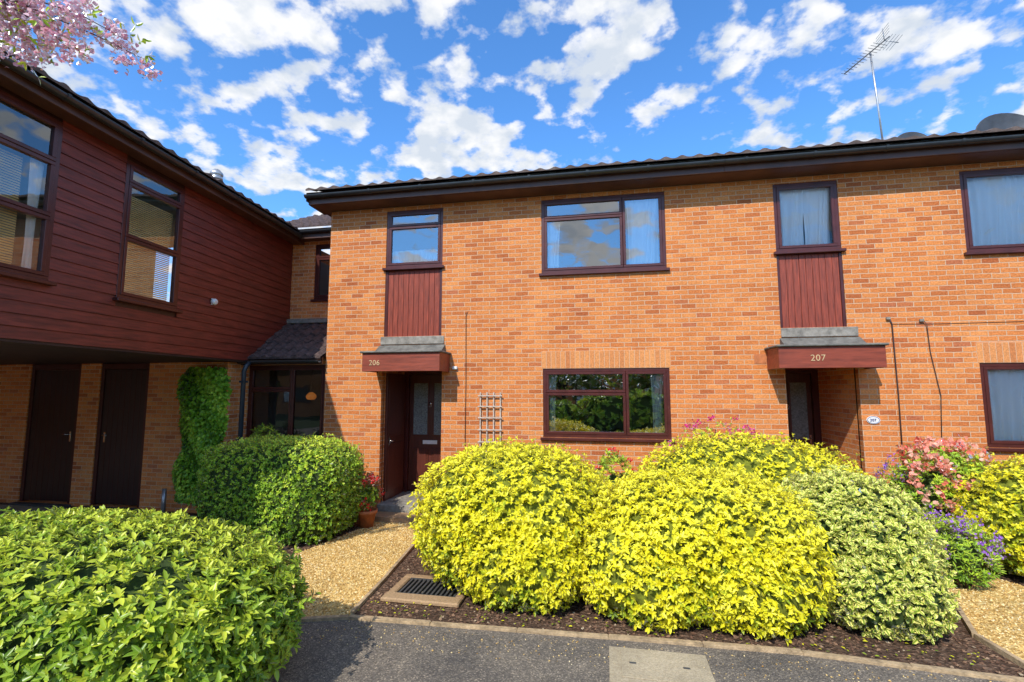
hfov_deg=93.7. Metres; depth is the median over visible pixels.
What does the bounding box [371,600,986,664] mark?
fallen leaves
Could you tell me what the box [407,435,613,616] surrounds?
golden shrub
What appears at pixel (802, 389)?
door
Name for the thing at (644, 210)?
window
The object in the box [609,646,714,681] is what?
manhole cover
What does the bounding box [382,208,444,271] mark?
window
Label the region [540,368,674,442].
window
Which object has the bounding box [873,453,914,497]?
bluebell clump
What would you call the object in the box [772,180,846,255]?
window
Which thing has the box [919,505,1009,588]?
lilac wallflower
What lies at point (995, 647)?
path edging
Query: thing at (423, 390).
door
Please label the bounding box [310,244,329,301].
window
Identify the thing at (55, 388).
door
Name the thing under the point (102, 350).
timber clad house
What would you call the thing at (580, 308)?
brick terraced house
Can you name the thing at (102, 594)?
laurel hedge
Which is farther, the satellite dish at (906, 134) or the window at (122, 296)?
the satellite dish at (906, 134)
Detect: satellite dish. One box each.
[898,132,926,137]
[975,113,1023,130]
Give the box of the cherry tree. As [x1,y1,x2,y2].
[0,0,162,85]
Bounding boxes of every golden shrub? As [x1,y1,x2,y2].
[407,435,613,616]
[576,461,841,644]
[629,428,869,487]
[945,452,1023,576]
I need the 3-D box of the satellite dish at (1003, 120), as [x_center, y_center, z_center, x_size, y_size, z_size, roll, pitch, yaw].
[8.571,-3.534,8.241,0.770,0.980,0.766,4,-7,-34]
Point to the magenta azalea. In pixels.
(707, 429)
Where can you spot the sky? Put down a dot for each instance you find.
(283, 98)
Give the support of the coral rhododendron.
on the soil bed
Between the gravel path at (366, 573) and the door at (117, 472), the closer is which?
the gravel path at (366, 573)
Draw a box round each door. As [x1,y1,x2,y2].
[8,364,81,507]
[83,363,149,510]
[383,373,404,500]
[403,372,441,491]
[785,370,821,453]
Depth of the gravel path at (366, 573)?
5.66 m
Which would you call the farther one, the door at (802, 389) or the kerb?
the door at (802, 389)
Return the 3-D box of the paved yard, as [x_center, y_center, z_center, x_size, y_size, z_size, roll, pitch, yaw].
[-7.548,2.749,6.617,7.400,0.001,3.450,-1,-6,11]
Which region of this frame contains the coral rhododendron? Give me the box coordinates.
[887,434,992,533]
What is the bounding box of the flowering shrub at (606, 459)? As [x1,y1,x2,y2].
[595,446,635,485]
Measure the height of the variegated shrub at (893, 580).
1.350 m
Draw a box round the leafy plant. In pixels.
[250,423,281,437]
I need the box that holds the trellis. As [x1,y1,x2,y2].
[478,392,501,451]
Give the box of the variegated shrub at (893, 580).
[777,464,961,644]
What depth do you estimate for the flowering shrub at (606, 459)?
6.22 m
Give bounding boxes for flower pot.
[355,472,385,527]
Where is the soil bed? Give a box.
[0,502,1023,676]
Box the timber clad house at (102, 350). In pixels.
[0,50,304,513]
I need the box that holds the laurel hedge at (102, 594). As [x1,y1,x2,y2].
[0,505,320,681]
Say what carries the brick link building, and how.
on the ground
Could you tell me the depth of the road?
3.70 m
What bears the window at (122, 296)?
in the timber clad house at (102, 350)
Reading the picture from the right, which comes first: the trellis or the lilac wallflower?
the lilac wallflower
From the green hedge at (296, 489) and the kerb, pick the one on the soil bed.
the green hedge at (296, 489)
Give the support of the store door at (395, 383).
in the brick terraced house at (580, 308)
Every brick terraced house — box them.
[304,152,729,523]
[719,126,1023,499]
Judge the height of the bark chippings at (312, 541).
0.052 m
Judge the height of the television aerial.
2.413 m
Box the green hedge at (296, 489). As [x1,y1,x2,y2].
[191,432,368,545]
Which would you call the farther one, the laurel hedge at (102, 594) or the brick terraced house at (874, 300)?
the brick terraced house at (874, 300)
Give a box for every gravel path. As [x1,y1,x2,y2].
[286,522,414,615]
[948,576,1023,659]
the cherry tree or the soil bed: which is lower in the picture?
the soil bed
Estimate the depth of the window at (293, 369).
8.58 m
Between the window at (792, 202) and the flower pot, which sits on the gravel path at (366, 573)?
the flower pot
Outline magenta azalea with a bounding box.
[668,414,759,450]
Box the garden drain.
[380,574,465,607]
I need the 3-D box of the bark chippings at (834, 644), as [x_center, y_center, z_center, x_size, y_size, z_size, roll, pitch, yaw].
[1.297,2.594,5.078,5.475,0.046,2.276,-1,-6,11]
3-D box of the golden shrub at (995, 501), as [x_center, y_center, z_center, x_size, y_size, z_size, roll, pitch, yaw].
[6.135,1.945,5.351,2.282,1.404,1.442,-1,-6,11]
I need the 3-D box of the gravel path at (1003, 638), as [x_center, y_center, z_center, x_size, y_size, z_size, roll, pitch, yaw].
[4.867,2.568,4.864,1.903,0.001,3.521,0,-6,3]
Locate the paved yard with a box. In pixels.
[0,504,196,517]
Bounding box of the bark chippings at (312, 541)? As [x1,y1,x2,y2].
[238,525,358,552]
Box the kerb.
[294,614,1023,681]
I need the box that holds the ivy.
[171,366,232,513]
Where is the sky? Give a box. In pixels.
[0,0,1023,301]
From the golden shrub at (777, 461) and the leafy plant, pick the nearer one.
the golden shrub at (777, 461)
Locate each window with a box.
[0,89,63,285]
[112,159,184,313]
[246,365,325,440]
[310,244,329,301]
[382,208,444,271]
[539,192,669,276]
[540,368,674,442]
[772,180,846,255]
[959,167,1023,255]
[979,363,1023,451]
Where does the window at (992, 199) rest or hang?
in the brick terraced house at (874, 300)
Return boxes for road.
[269,620,1002,681]
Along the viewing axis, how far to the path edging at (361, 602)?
5.13 m
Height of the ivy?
2.483 m
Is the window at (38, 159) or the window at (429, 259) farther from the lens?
the window at (429, 259)
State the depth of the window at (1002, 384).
6.50 m
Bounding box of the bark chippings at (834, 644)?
[357,546,1023,675]
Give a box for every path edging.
[350,544,414,613]
[954,599,1023,668]
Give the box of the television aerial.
[841,22,902,139]
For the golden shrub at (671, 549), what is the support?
on the soil bed
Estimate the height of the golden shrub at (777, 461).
1.614 m
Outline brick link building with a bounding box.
[236,214,331,440]
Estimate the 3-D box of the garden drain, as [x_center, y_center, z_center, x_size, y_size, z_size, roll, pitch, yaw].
[-0.843,2.562,4.952,0.800,0.045,0.650,-1,-6,11]
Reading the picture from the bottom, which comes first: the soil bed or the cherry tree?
the soil bed

